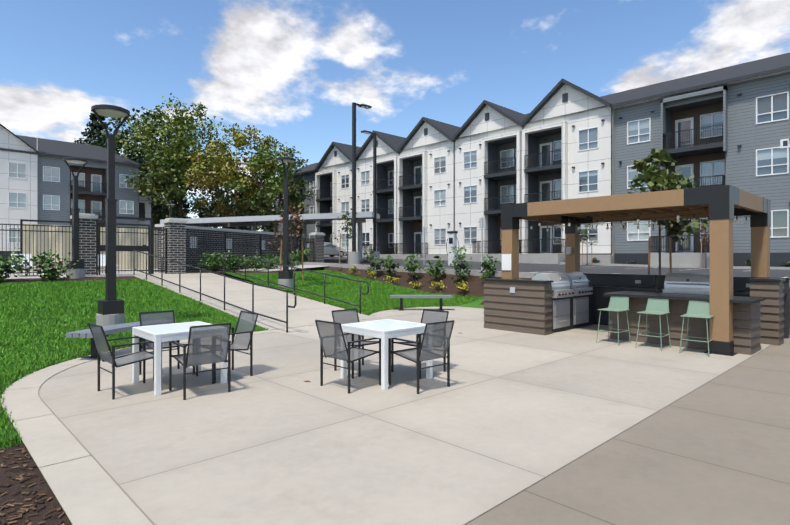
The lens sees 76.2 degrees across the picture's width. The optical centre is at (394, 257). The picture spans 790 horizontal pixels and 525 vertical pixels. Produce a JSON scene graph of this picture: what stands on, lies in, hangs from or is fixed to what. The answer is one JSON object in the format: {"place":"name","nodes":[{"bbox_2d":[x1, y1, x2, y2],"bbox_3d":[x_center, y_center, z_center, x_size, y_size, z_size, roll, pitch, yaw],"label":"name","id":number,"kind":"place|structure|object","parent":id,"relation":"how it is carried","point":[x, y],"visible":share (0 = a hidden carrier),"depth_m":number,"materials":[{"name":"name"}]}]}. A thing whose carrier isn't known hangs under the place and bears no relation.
{"place":"outdoors","nodes":[
{"label":"outdoors","id":0,"kind":"place"},
{"bbox_2d":[0,444,70,524],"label":"mulch","id":1,"kind":"object","parent":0,"point":[19,497],"visible":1,"depth_m":3.58,"materials":[{"name":"brown wood"}]},
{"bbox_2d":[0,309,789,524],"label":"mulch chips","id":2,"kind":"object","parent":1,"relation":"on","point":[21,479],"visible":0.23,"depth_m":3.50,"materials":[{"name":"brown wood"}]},
{"bbox_2d":[6,274,132,278],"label":"curb","id":3,"kind":"structure","parent":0,"point":[62,276],"depth_m":17.15,"materials":[{"name":"concrete"}]},
{"bbox_2d":[63,157,87,278],"bbox_3d":[-10.920,-1.270,17.222,0.717,4.180,0.717,0,0,-44],"label":"lamp","id":4,"kind":"object","parent":3,"relation":"on","point":[78,271],"visible":0.98,"depth_m":17.15,"materials":[{"name":"metal"}]},
{"bbox_2d":[0,276,139,283],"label":"mulch bed","id":5,"kind":"object","parent":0,"point":[68,279],"visible":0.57,"depth_m":16.66,"materials":[{"name":"brown soil"}]},
{"bbox_2d":[0,279,205,318],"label":"lawn","id":6,"kind":"structure","parent":0,"point":[25,299],"depth_m":13.79,"materials":[{"name":"green plant"}]},
{"bbox_2d":[0,291,266,448],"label":"lawn","id":7,"kind":"structure","parent":0,"point":[68,347],"depth_m":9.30,"materials":[{"name":"green plant"}]},
{"bbox_2d":[91,104,129,326],"bbox_3d":[-6.013,-0.767,10.665,0.720,4.760,0.720,0,0,-44],"label":"lamp","id":8,"kind":"object","parent":7,"relation":"on","point":[111,309],"visible":1,"depth_m":10.60,"materials":[{"name":"metal"}]},
{"bbox_2d":[1,264,324,276],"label":"walkway","id":9,"kind":"structure","parent":0,"point":[263,269],"depth_m":23.56,"materials":[{"name":"concrete"}]},
{"bbox_2d":[0,124,153,262],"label":"building","id":10,"kind":"structure","parent":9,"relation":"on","point":[36,179],"depth_m":54.55,"materials":[{"name":"grey"}]},
{"bbox_2d":[11,219,157,276],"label":"cabanas","id":11,"kind":"object","parent":9,"relation":"on","point":[126,257],"visible":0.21,"depth_m":23.46,"materials":[{"name":"beige fabric"}]},
{"bbox_2d":[0,215,313,275],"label":"pool fence","id":12,"kind":"object","parent":9,"relation":"on","point":[296,244],"visible":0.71,"depth_m":19.80,"materials":[{"name":"black metal"}]},
{"bbox_2d":[165,203,174,217],"bbox_3d":[-17.343,-1.695,38.899,0.720,4.930,0.720,0,0,-44],"label":"lamp","id":13,"kind":"object","parent":9,"relation":"on","point":[169,209],"visible":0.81,"depth_m":38.84,"materials":[{"name":"metal"}]},
{"bbox_2d":[70,213,324,275],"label":"pillars","id":14,"kind":"structure","parent":9,"relation":"on","point":[176,239],"depth_m":20.05,"materials":[{"name":"brick"}]},
{"bbox_2d":[155,224,297,272],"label":"pool wall","id":15,"kind":"structure","parent":9,"relation":"on","point":[202,229],"depth_m":24.21,"materials":[{"name":"brick"}]},
{"bbox_2d":[0,246,501,281],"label":"shrubs","id":16,"kind":"object","parent":9,"relation":"on","point":[53,272],"visible":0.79,"depth_m":19.67,"materials":[{"name":"green plant"}]},
{"bbox_2d":[156,262,374,272],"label":"mulch bed","id":17,"kind":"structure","parent":9,"relation":"on","point":[265,271],"depth_m":24.87,"materials":[{"name":"brown soil"}]},
{"bbox_2d":[132,273,374,329],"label":"ramp","id":18,"kind":"structure","parent":0,"point":[269,302],"depth_m":15.29,"materials":[{"name":"concrete"}]},
{"bbox_2d":[215,251,368,313],"bbox_3d":[-4.128,0.667,17.502,0.042,1.876,9.831,0,0,-44],"label":"rail","id":19,"kind":"object","parent":18,"relation":"on","point":[294,288],"visible":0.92,"depth_m":16.59,"materials":[{"name":"black metal"}]},
{"bbox_2d":[224,270,483,315],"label":"lawn","id":20,"kind":"structure","parent":0,"point":[474,304],"depth_m":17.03,"materials":[{"name":"green plant"}]},
{"bbox_2d":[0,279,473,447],"bbox_3d":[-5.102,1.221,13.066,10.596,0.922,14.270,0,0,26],"label":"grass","id":21,"kind":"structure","parent":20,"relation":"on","point":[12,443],"depth_m":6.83,"materials":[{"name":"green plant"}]},
{"bbox_2d":[276,157,295,290],"bbox_3d":[-3.998,-1.203,18.450,0.717,4.830,0.717,0,0,-44],"label":"lamp","id":22,"kind":"object","parent":20,"relation":"on","point":[285,276],"visible":0.9,"depth_m":18.37,"materials":[{"name":"metal"}]},
{"bbox_2d":[268,204,303,279],"bbox_3d":[-4.279,-0.610,20.238,1.666,3.401,1.377,0,0,28],"label":"young tree","id":23,"kind":"object","parent":20,"relation":"on","point":[292,209],"visible":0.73,"depth_m":20.16,"materials":[{"name":"green plant"}]},
{"bbox_2d":[14,268,770,524],"bbox_3d":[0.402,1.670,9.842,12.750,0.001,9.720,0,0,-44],"label":"patio","id":24,"kind":"structure","parent":0,"point":[276,438],"depth_m":5.15,"materials":[{"name":"concrete"}]},
{"bbox_2d":[73,113,108,146],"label":"tree","id":25,"kind":"object","parent":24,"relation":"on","point":[95,125],"visible":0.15,"depth_m":84.95,"materials":[{"name":"green plant"}]},
{"bbox_2d":[66,322,139,358],"bbox_3d":[-4.772,1.440,8.857,0.570,0.460,1.908,0,0,21],"label":"curved bench","id":26,"kind":"object","parent":24,"relation":"on","point":[108,330],"visible":0.54,"depth_m":8.32,"materials":[{"name":"black metal"}]},
{"bbox_2d":[88,322,161,399],"bbox_3d":[-3.355,1.235,6.256,0.574,0.871,0.682,0,0,43],"label":"chair","id":27,"kind":"object","parent":24,"relation":"on","point":[101,340],"visible":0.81,"depth_m":6.17,"materials":[{"name":"grey fabric"}]},
{"bbox_2d":[91,128,179,217],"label":"dark tree","id":28,"kind":"object","parent":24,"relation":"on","point":[119,144],"visible":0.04,"depth_m":67.52,"materials":[{"name":"green plant"}]},
{"bbox_2d":[1,330,275,524],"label":"patio band","id":29,"kind":"object","parent":24,"relation":"on","point":[85,488],"visible":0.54,"depth_m":4.11,"materials":[{"name":"concrete"}]},
{"bbox_2d":[84,107,202,222],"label":"dark tree","id":30,"kind":"object","parent":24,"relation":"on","point":[118,121],"visible":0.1,"depth_m":78.77,"materials":[{"name":"green plant"}]},
{"bbox_2d":[139,310,194,380],"bbox_3d":[-3.280,1.235,7.202,0.586,0.871,0.692,0,0,-44],"label":"chair","id":31,"kind":"object","parent":24,"relation":"on","point":[156,318],"visible":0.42,"depth_m":7.36,"materials":[{"name":"grey fabric"}]},
{"bbox_2d":[151,203,190,228],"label":"tree","id":32,"kind":"object","parent":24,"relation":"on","point":[160,213],"visible":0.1,"depth_m":86.09,"materials":[{"name":"green plant"}]},
{"bbox_2d":[132,321,226,395],"bbox_3d":[-2.861,1.300,6.692,0.900,0.740,0.900,0,0,-44],"label":"table","id":33,"kind":"object","parent":24,"relation":"on","point":[157,335],"visible":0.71,"depth_m":6.40,"materials":[{"name":"white metal"}]},
{"bbox_2d":[168,323,231,399],"bbox_3d":[-2.393,1.235,6.228,0.574,0.871,0.682,0,0,-40],"label":"chair","id":34,"kind":"object","parent":24,"relation":"on","point":[209,344],"visible":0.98,"depth_m":6.04,"materials":[{"name":"grey fabric"}]},
{"bbox_2d":[133,250,296,332],"bbox_3d":[-5.963,0.700,14.893,0.042,1.941,11.061,0,0,-44],"label":"rail","id":35,"kind":"object","parent":24,"relation":"on","point":[224,302],"visible":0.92,"depth_m":13.52,"materials":[{"name":"black metal"}]},
{"bbox_2d":[199,207,250,229],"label":"tree","id":36,"kind":"object","parent":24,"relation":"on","point":[225,216],"visible":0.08,"depth_m":98.49,"materials":[{"name":"green plant"}]},
{"bbox_2d":[196,311,258,382],"bbox_3d":[-2.358,1.235,7.118,0.697,0.871,0.591,0,0,-44],"label":"chair","id":37,"kind":"object","parent":24,"relation":"on","point":[245,328],"visible":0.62,"depth_m":7.26,"materials":[{"name":"grey fabric"}]},
{"bbox_2d":[190,174,272,229],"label":"tree","id":38,"kind":"object","parent":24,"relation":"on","point":[227,194],"visible":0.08,"depth_m":83.74,"materials":[{"name":"green plant"}]},
{"bbox_2d":[246,205,273,231],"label":"tree","id":39,"kind":"object","parent":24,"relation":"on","point":[270,230],"depth_m":78.19,"materials":[{"name":"green plant"}]},
{"bbox_2d":[315,320,380,393],"bbox_3d":[-0.613,1.235,6.514,0.574,0.871,0.682,0,0,43],"label":"chair","id":40,"kind":"object","parent":24,"relation":"on","point":[332,340],"visible":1,"depth_m":6.38,"materials":[{"name":"black metal"}]},
{"bbox_2d":[331,308,378,376],"bbox_3d":[-0.537,1.235,7.460,0.586,0.871,0.692,0,0,-44],"label":"chair","id":41,"kind":"object","parent":24,"relation":"on","point":[346,316],"visible":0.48,"depth_m":7.62,"materials":[{"name":"grey fabric"}]},
{"bbox_2d":[341,319,432,389],"bbox_3d":[-0.118,1.300,6.950,0.900,0.740,0.900,0,0,-44],"label":"table","id":42,"kind":"object","parent":24,"relation":"on","point":[384,330],"visible":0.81,"depth_m":6.69,"materials":[{"name":"white metal"}]},
{"bbox_2d":[391,309,448,371],"bbox_3d":[0.385,1.235,7.377,0.697,0.871,0.591,0,0,-44],"label":"chair","id":43,"kind":"object","parent":24,"relation":"on","point":[430,316],"visible":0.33,"depth_m":7.53,"materials":[{"name":"grey fabric"}]},
{"bbox_2d":[390,295,452,310],"bbox_3d":[0.828,1.440,15.941,1.950,0.460,0.444,0,0,2],"label":"bench","id":44,"kind":"object","parent":24,"relation":"on","point":[440,297],"visible":0.98,"depth_m":15.76,"materials":[{"name":"black metal"}]},
{"bbox_2d":[389,320,454,393],"bbox_3d":[0.349,1.235,6.486,0.574,0.871,0.682,0,0,-40],"label":"chair","id":45,"kind":"object","parent":24,"relation":"on","point":[435,343],"visible":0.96,"depth_m":6.33,"materials":[{"name":"black metal"}]},
{"bbox_2d":[596,296,630,345],"bbox_3d":[4.256,1.226,9.808,0.505,0.890,0.456,0,0,-40],"label":"stool","id":46,"kind":"object","parent":24,"relation":"on","point":[617,304],"visible":1,"depth_m":9.87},
{"bbox_2d":[482,272,789,354],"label":"kitchen","id":47,"kind":"object","parent":24,"relation":"on","point":[544,303],"visible":0.96,"depth_m":10.84,"materials":[{"name":"brown wood"}]},
{"bbox_2d":[501,185,770,355],"bbox_3d":[5.319,0.217,11.408,3.510,2.906,4.730,0,0,-44],"label":"pergola","id":48,"kind":"object","parent":24,"relation":"on","point":[720,207],"visible":0.98,"depth_m":10.40,"materials":[{"name":"brown wood"}]},
{"bbox_2d":[635,298,670,350],"bbox_3d":[4.760,1.226,9.281,0.505,0.890,0.456,0,0,-44],"label":"stool","id":49,"kind":"object","parent":24,"relation":"on","point":[659,307],"visible":1,"depth_m":9.36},
{"bbox_2d":[679,301,713,356],"bbox_3d":[5.258,1.226,8.761,0.456,0.890,0.505,0,0,42],"label":"stool","id":50,"kind":"object","parent":24,"relation":"on","point":[698,309],"visible":0.88,"depth_m":8.88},
{"bbox_2d":[0,0,789,254],"label":"sky","id":51,"kind":"structure","parent":0,"point":[294,71],"materials":[{"name":"blue"}]},
{"bbox_2d":[335,268,501,296],"bbox_3d":[0.337,0.928,21.008,1.400,0.892,9.500,0,0,-44],"label":"mulch bed","id":52,"kind":"object","parent":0,"point":[475,284],"visible":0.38,"depth_m":19.77,"materials":[{"name":"brown soil"}]},
{"bbox_2d":[349,264,468,291],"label":"yellow shrubs","id":53,"kind":"object","parent":52,"relation":"on","point":[417,284],"visible":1,"depth_m":19.76,"materials":[{"name":"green plant"}]},
{"bbox_2d":[301,257,789,277],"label":"parking","id":54,"kind":"structure","parent":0,"point":[560,268],"depth_m":26.94,"materials":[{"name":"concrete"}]},
{"bbox_2d":[115,93,240,222],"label":"maple tree","id":55,"kind":"object","parent":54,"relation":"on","point":[163,168],"visible":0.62,"depth_m":60.65,"materials":[{"name":"green plant"}]},
{"bbox_2d":[182,123,282,230],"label":"maple tree","id":56,"kind":"object","parent":54,"relation":"on","point":[231,169],"visible":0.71,"depth_m":57.34,"materials":[{"name":"green plant"}]},
{"bbox_2d":[160,211,379,261],"bbox_3d":[-8.995,-1.557,38.276,20.808,3.745,10.204,0,0,23],"label":"carport","id":57,"kind":"object","parent":54,"relation":"on","point":[253,222],"visible":0.67,"depth_m":34.36,"materials":[{"name":"white metal"}]},
{"bbox_2d":[224,139,315,232],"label":"maple tree","id":58,"kind":"object","parent":54,"relation":"on","point":[272,185],"visible":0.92,"depth_m":54.67,"materials":[{"name":"green plant"}]},
{"bbox_2d":[223,267,341,273],"bbox_3d":[-5.132,0.602,23.179,6.300,0.295,1.200,0,0,-44],"label":"mulch bed","id":59,"kind":"object","parent":54,"relation":"on","point":[334,268],"visible":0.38,"depth_m":23.48,"materials":[{"name":"brown soil"}]},
{"bbox_2d":[307,242,346,256],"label":"car","id":60,"kind":"object","parent":54,"relation":"on","point":[331,250],"visible":0.5,"depth_m":50.40,"materials":[{"name":"silver metal"}]},
{"bbox_2d":[329,208,356,263],"bbox_3d":[-2.652,-1.054,27.140,1.163,3.201,1.603,0,0,-44],"label":"young tree","id":61,"kind":"object","parent":54,"relation":"on","point":[348,223],"visible":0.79,"depth_m":26.99,"materials":[{"name":"green plant"}]},
{"bbox_2d":[348,102,371,264],"bbox_3d":[-1.811,-3.631,25.804,1.330,8.410,0.600,0,0,-44],"label":"pole","id":62,"kind":"object","parent":54,"relation":"on","point":[353,256],"visible":0.85,"depth_m":25.47,"materials":[{"name":"metal"}]},
{"bbox_2d":[361,130,379,262],"bbox_3d":[-1.555,-3.717,32.002,1.330,8.410,0.600,0,0,-44],"label":"pole","id":63,"kind":"object","parent":54,"relation":"on","point":[375,253],"visible":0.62,"depth_m":32.19,"materials":[{"name":"metal"}]},
{"bbox_2d":[423,227,426,263],"bbox_3d":[1.795,-0.700,30.918,0.061,2.300,0.320,0,0,-44],"label":"sign","id":64,"kind":"object","parent":54,"relation":"on","point":[424,231],"visible":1,"depth_m":30.90,"materials":[{"name":"white metal"}]},
{"bbox_2d":[446,231,458,264],"bbox_3d":[3.391,-0.515,29.676,0.360,2.010,0.976,0,0,-44],"label":"ev charger","id":65,"kind":"object","parent":54,"relation":"on","point":[452,239],"visible":0.83,"depth_m":29.54,"materials":[{"name":"metal"}]},
{"bbox_2d":[479,217,484,269],"bbox_3d":[3.954,-0.604,22.878,0.061,2.400,0.320,0,0,-44],"label":"sign","id":66,"kind":"object","parent":54,"relation":"on","point":[481,222],"visible":1,"depth_m":22.86,"materials":[{"name":"white metal"}]},
{"bbox_2d":[274,52,789,266],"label":"building","id":67,"kind":"structure","parent":54,"relation":"on","point":[563,139],"depth_m":37.48,"materials":[{"name":"white"}]},
{"bbox_2d":[292,255,789,286],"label":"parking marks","id":68,"kind":"object","parent":54,"relation":"on","point":[477,273],"visible":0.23,"depth_m":25.30,"materials":[{"name":"paint"}]},
{"bbox_2d":[580,224,598,264],"bbox_3d":[13.025,-0.945,33.997,1.280,3.212,0.915,0,0,13],"label":"young tree","id":69,"kind":"object","parent":54,"relation":"on","point":[584,234],"visible":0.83,"depth_m":33.94,"materials":[{"name":"green plant"}]},
{"bbox_2d":[698,219,709,268],"bbox_3d":[18.110,-0.779,28.935,0.990,3.101,1.226,0,0,-44],"label":"young tree","id":70,"kind":"object","parent":54,"relation":"on","point":[703,235],"visible":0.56,"depth_m":29.07,"materials":[{"name":"green plant"}]},
{"bbox_2d":[301,251,789,275],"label":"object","id":71,"kind":"object","parent":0,"point":[594,260],"depth_m":33.85,"materials":[{"name":"green plant"}]},
{"bbox_2d":[466,329,789,524],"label":"concrete pavement","id":72,"kind":"structure","parent":0,"point":[716,451],"depth_m":3.97,"materials":[{"name":"concrete"}]},
{"bbox_2d":[479,278,789,330],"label":"mulch bed","id":73,"kind":"object","parent":72,"relation":"on","point":[482,303],"depth_m":12.09,"materials":[{"name":"brown soil"}]},
{"bbox_2d":[628,148,707,274],"bbox_3d":[7.145,-0.847,13.481,2.052,4.236,2.161,0,0,27],"label":"young tree","id":74,"kind":"object","parent":73,"relation":"on","point":[653,176],"visible":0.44,"depth_m":13.29,"materials":[{"name":"green plant"}]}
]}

